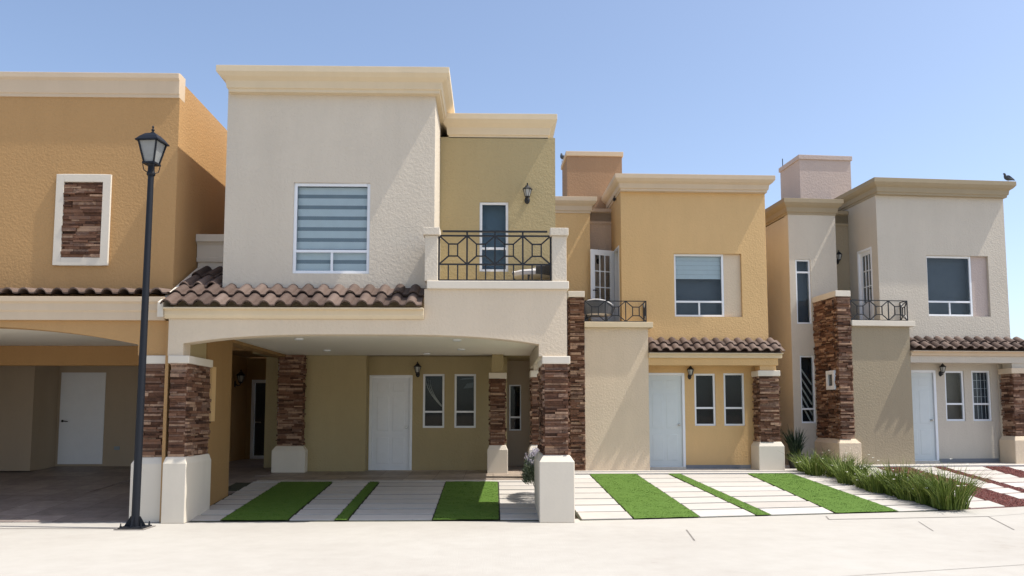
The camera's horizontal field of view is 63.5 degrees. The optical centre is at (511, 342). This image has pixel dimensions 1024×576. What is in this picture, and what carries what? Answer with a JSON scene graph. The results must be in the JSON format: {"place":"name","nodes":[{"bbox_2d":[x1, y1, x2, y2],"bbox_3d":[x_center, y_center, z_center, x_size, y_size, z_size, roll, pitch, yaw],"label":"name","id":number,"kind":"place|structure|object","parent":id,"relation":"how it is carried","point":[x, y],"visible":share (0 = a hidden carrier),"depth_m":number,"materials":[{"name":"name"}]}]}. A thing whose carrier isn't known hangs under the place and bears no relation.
{"place":"outdoors","nodes":[
{"label":"outdoors","id":0,"kind":"place"},
{"bbox_2d":[0,459,279,522],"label":"carport floor","id":1,"kind":"structure","parent":0,"point":[77,494],"depth_m":15.00,"materials":[{"name":"grey concrete"}]},
{"bbox_2d":[221,481,498,519],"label":"lawn","id":2,"kind":"structure","parent":0,"point":[281,500],"depth_m":13.97,"materials":[{"name":"green plant"}]},
{"bbox_2d":[190,480,537,520],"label":"driveway paving","id":3,"kind":"structure","parent":0,"point":[382,501],"depth_m":14.05,"materials":[{"name":"concrete"}]},
{"bbox_2d":[189,482,538,521],"bbox_3d":[-2.219,2.731,14.290,6.180,0.350,3.600,0,-5,-1],"label":"driveway base","id":4,"kind":"object","parent":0,"point":[236,487],"visible":0.2,"depth_m":12.95,"materials":[{"name":"grey concrete"}]},
{"bbox_2d":[521,447,538,484],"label":"lavender bush","id":5,"kind":"object","parent":4,"relation":"on","point":[527,474],"visible":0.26,"depth_m":14.23,"materials":[{"name":"green plant"}]},
{"bbox_2d":[257,466,523,480],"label":"porch floor","id":6,"kind":"structure","parent":0,"point":[514,473],"depth_m":17.56,"materials":[{"name":"beige concrete"}]},
{"bbox_2d":[0,507,1023,575],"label":"street","id":7,"kind":"structure","parent":0,"point":[953,542],"depth_m":10.04,"materials":[{"name":"concrete"}]},
{"bbox_2d":[0,72,265,522],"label":"house","id":8,"kind":"structure","parent":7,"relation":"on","point":[73,186],"depth_m":13.39,"materials":[{"name":"orange paint"}]},
{"bbox_2d":[57,373,105,463],"bbox_3d":[-9.728,1.698,18.677,0.994,2.062,0.101,0,-5,-1],"label":"door","id":9,"kind":"structure","parent":8,"relation":"in","point":[82,398],"depth_m":18.68,"materials":[{"name":"white paint"}]},
{"bbox_2d":[250,380,265,458],"bbox_3d":[-7.096,2.199,23.867,0.800,2.260,0.394,0,-5,-1],"label":"glass door","id":10,"kind":"structure","parent":8,"relation":"in","point":[258,386],"depth_m":23.99,"materials":[{"name":"black glass"}]},
{"bbox_2d":[113,126,169,529],"bbox_3d":[-5.348,-0.298,12.003,0.437,5.880,0.420,0,-5,-1],"label":"street lamp","id":11,"kind":"object","parent":7,"relation":"on","point":[153,145],"visible":1,"depth_m":11.97,"materials":[{"name":"black metal"}]},
{"bbox_2d":[157,65,574,523],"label":"house","id":12,"kind":"structure","parent":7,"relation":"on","point":[388,230],"depth_m":13.47,"materials":[{"name":"beige paint"}]},
{"bbox_2d":[292,183,369,273],"bbox_3d":[-2.920,-1.845,13.509,1.315,1.570,0.260,0,-5,-1],"label":"window","id":13,"kind":"structure","parent":12,"relation":"in","point":[331,229],"depth_m":13.46,"materials":[{"name":"white metal"}]},
{"bbox_2d":[368,375,412,469],"bbox_3d":[-2.789,1.831,19.010,0.990,2.183,0.136,0,-5,-1],"label":"door","id":14,"kind":"structure","parent":12,"relation":"in","point":[390,396],"depth_m":19.01,"materials":[{"name":"white paint"}]},
{"bbox_2d":[423,374,444,427],"bbox_3d":[-1.810,1.348,19.199,0.575,1.320,0.260,0,-5,-1],"label":"window","id":15,"kind":"structure","parent":12,"relation":"in","point":[433,384],"depth_m":19.28,"materials":[{"name":"glass"}]},
{"bbox_2d":[454,374,475,427],"bbox_3d":[-1.085,1.350,19.216,0.575,1.320,0.260,0,-5,-1],"label":"window","id":16,"kind":"structure","parent":12,"relation":"in","point":[465,384],"depth_m":19.30,"materials":[{"name":"glass"}]},
{"bbox_2d":[479,202,507,271],"bbox_3d":[-0.325,-1.881,14.877,0.595,1.340,0.260,0,-5,-1],"label":"window","id":17,"kind":"structure","parent":12,"relation":"in","point":[493,215],"depth_m":14.98,"materials":[{"name":"white metal"}]},
{"bbox_2d":[509,385,520,430],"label":"window","id":18,"kind":"structure","parent":12,"relation":"in","point":[514,390],"depth_m":20.90,"materials":[{"name":"glass"}]},
{"bbox_2d":[512,266,549,279],"bbox_3d":[0.389,-1.065,13.932,0.755,0.653,0.849,3,-6,-31],"label":"balcony chair","id":19,"kind":"object","parent":12,"relation":"on","point":[536,273],"visible":0.46,"depth_m":13.63,"materials":[{"name":"grey wicker"}]},
{"bbox_2d":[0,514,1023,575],"bbox_3d":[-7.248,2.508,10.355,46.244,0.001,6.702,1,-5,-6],"label":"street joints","id":20,"kind":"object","parent":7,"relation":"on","point":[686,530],"visible":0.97,"depth_m":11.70,"materials":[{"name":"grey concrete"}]},
{"bbox_2d":[0,0,1023,339],"label":"sky","id":21,"kind":"structure","parent":0,"point":[922,89],"materials":[{"name":"blue"}]},
{"bbox_2d":[575,472,964,520],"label":"driveway paving","id":22,"kind":"structure","parent":0,"point":[594,500],"depth_m":15.04,"materials":[{"name":"concrete"}]},
{"bbox_2d":[781,448,834,471],"bbox_3d":[6.605,2.596,18.526,1.287,0.657,1.263,0,-5,-1],"label":"strappy plant","id":23,"kind":"object","parent":22,"relation":"on","point":[798,466],"visible":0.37,"depth_m":18.44,"materials":[{"name":"green plant"}]},
{"bbox_2d":[793,449,834,475],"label":"strappy plant","id":24,"kind":"object","parent":22,"relation":"on","point":[811,469],"visible":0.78,"depth_m":17.87,"materials":[{"name":"green plant"}]},
{"bbox_2d":[845,470,881,489],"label":"strappy plant","id":25,"kind":"object","parent":22,"relation":"on","point":[857,483],"visible":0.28,"depth_m":16.13,"materials":[{"name":"green plant"}]},
{"bbox_2d":[847,464,907,493],"bbox_3d":[6.974,2.526,15.761,1.157,0.638,1.162,-3,-6,33],"label":"strappy plant","id":26,"kind":"object","parent":22,"relation":"on","point":[871,485],"visible":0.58,"depth_m":15.66,"materials":[{"name":"green plant"}]},
{"bbox_2d":[591,473,949,518],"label":"lawn","id":27,"kind":"structure","parent":0,"point":[635,496],"depth_m":14.99,"materials":[{"name":"green plant"}]},
{"bbox_2d":[808,448,870,477],"bbox_3d":[6.994,2.519,17.599,1.332,0.756,1.364,-3,-6,33],"label":"strappy plant","id":28,"kind":"object","parent":27,"relation":"on","point":[830,474],"visible":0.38,"depth_m":17.57,"materials":[{"name":"green plant"}]},
{"bbox_2d":[816,453,877,484],"bbox_3d":[6.830,2.519,16.748,1.333,0.716,1.259,0,-5,-1],"label":"strappy plant","id":29,"kind":"object","parent":27,"relation":"on","point":[842,475],"visible":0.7,"depth_m":16.64,"materials":[{"name":"green plant"}]},
{"bbox_2d":[827,456,871,476],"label":"strappy plant","id":30,"kind":"object","parent":27,"relation":"on","point":[848,465],"visible":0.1,"depth_m":17.20,"materials":[{"name":"green plant"}]},
{"bbox_2d":[864,455,936,496],"bbox_3d":[7.206,2.444,15.356,1.441,0.785,1.416,0,-5,-1],"label":"strappy plant","id":31,"kind":"object","parent":27,"relation":"on","point":[888,491],"visible":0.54,"depth_m":15.27,"materials":[{"name":"green plant"}]},
{"bbox_2d":[881,472,947,500],"bbox_3d":[7.219,2.541,14.904,1.141,0.567,1.157,-5,-7,44],"label":"strappy plant","id":32,"kind":"object","parent":27,"relation":"on","point":[906,494],"visible":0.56,"depth_m":14.82,"materials":[{"name":"green plant"}]},
{"bbox_2d":[892,463,968,504],"bbox_3d":[7.364,2.447,14.495,1.555,0.737,1.388,0,-5,-1],"label":"strappy plant","id":33,"kind":"object","parent":27,"relation":"on","point":[920,495],"visible":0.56,"depth_m":14.46,"materials":[{"name":"green plant"}]},
{"bbox_2d":[900,459,997,509],"bbox_3d":[7.418,2.346,14.041,1.763,0.914,1.619,0,-5,-1],"label":"strappy plant","id":34,"kind":"object","parent":27,"relation":"on","point":[941,498],"visible":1,"depth_m":13.87,"materials":[{"name":"green plant"}]},
{"bbox_2d":[765,155,1023,464],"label":"house","id":35,"kind":"structure","parent":0,"point":[888,318],"depth_m":20.16,"materials":[{"name":"grey paint"}]},
{"bbox_2d":[795,260,811,323],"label":"window","id":36,"kind":"structure","parent":35,"relation":"in","point":[803,295],"depth_m":20.87,"materials":[{"name":"white metal"}]},
{"bbox_2d":[800,356,815,422],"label":"window","id":37,"kind":"structure","parent":35,"relation":"in","point":[807,385],"depth_m":20.62,"materials":[{"name":"black glass"}]},
{"bbox_2d":[826,370,838,389],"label":"window","id":38,"kind":"structure","parent":35,"relation":"in","point":[830,375],"depth_m":19.60,"materials":[{"name":"white metal"}]},
{"bbox_2d":[857,247,873,319],"bbox_3d":[8.847,-1.359,20.551,0.136,1.960,0.674,1,-5,-6],"label":"balcony door","id":39,"kind":"structure","parent":35,"relation":"in","point":[864,257],"depth_m":20.65,"materials":[{"name":"white metal"}]},
{"bbox_2d":[911,370,938,460],"bbox_3d":[9.848,1.756,20.038,0.940,2.193,0.136,1,-5,-6],"label":"door","id":40,"kind":"structure","parent":35,"relation":"in","point":[924,396],"depth_m":20.05,"materials":[{"name":"white paint"}]},
{"bbox_2d":[926,256,972,315],"bbox_3d":[10.657,-1.374,20.318,1.270,1.570,0.260,1,-5,-6],"label":"window","id":41,"kind":"structure","parent":35,"relation":"in","point":[948,277],"depth_m":20.43,"materials":[{"name":"white metal"}]},
{"bbox_2d":[944,371,964,420],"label":"window","id":42,"kind":"structure","parent":35,"relation":"in","point":[954,394],"depth_m":20.39,"materials":[{"name":"glass"}]},
{"bbox_2d":[971,371,991,420],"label":"window","id":43,"kind":"structure","parent":35,"relation":"in","point":[980,388],"depth_m":20.44,"materials":[{"name":"glass"}]},
{"bbox_2d":[1003,173,1014,180],"bbox_3d":[12.286,-4.072,20.437,0.331,0.256,0.133,1,-5,-6],"label":"pigeon","id":44,"kind":"object","parent":35,"relation":"on","point":[1008,177],"visible":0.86,"depth_m":20.40,"materials":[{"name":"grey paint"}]},
{"bbox_2d":[825,462,1023,508],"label":"driveway paving","id":45,"kind":"structure","parent":0,"point":[975,502],"depth_m":17.88,"materials":[{"name":"concrete"}]},
{"bbox_2d":[878,466,1023,509],"bbox_3d":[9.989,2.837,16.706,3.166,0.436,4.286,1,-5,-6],"label":"gravel","id":46,"kind":"structure","parent":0,"point":[988,493],"depth_m":16.51,"materials":[{"name":"gravel"}]},
{"label":"ground","id":47,"kind":"structure","parent":0,"visible":0},
{"bbox_2d":[555,151,784,470],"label":"house","id":48,"kind":"structure","parent":47,"relation":"on","point":[675,357],"depth_m":19.32,"materials":[{"name":"yellow paint"}]},
{"bbox_2d":[585,299,614,320],"bbox_3d":[1.976,-0.641,19.335,0.850,0.693,0.755,-1,-5,9],"label":"balcony chair","id":49,"kind":"object","parent":48,"relation":"on","point":[595,309],"visible":0.53,"depth_m":19.06,"materials":[{"name":"grey wicker"}]},
{"bbox_2d":[590,245,619,320],"bbox_3d":[2.269,-1.315,19.852,0.752,1.960,0.674,0,-5,-3],"label":"balcony door","id":50,"kind":"structure","parent":48,"relation":"in","point":[614,287],"depth_m":20.07,"materials":[{"name":"white metal"}]},
{"bbox_2d":[649,373,685,466],"bbox_3d":[3.570,1.796,19.299,0.940,2.193,0.136,0,-5,-3],"label":"door","id":51,"kind":"structure","parent":48,"relation":"in","point":[666,390],"depth_m":19.30,"materials":[{"name":"white paint"}]},
{"bbox_2d":[575,465,797,471],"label":"porch floor","id":52,"kind":"structure","parent":48,"relation":"attached to","point":[788,468],"depth_m":18.55,"materials":[{"name":"concrete"}]},
{"bbox_2d":[780,427,806,468],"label":"potted plant","id":53,"kind":"object","parent":52,"relation":"on","point":[794,444],"visible":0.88,"depth_m":19.26,"materials":[{"name":"green plant"}]},
{"bbox_2d":[674,254,723,316],"bbox_3d":[4.377,-1.338,19.534,1.270,1.570,0.260,0,-5,-3],"label":"window","id":54,"kind":"structure","parent":48,"relation":"in","point":[698,278],"depth_m":19.57,"materials":[{"name":"white metal"}]},
{"bbox_2d":[694,374,715,425],"bbox_3d":[4.513,1.340,19.507,0.580,1.300,0.260,0,-5,-3],"label":"window","id":55,"kind":"structure","parent":48,"relation":"in","point":[704,384],"depth_m":19.60,"materials":[{"name":"grey glass"}]},
{"bbox_2d":[723,373,744,425],"bbox_3d":[5.205,1.338,19.539,0.575,1.310,0.260,0,-5,-3],"label":"window","id":56,"kind":"structure","parent":48,"relation":"in","point":[734,412],"depth_m":19.63,"materials":[{"name":"grey glass"}]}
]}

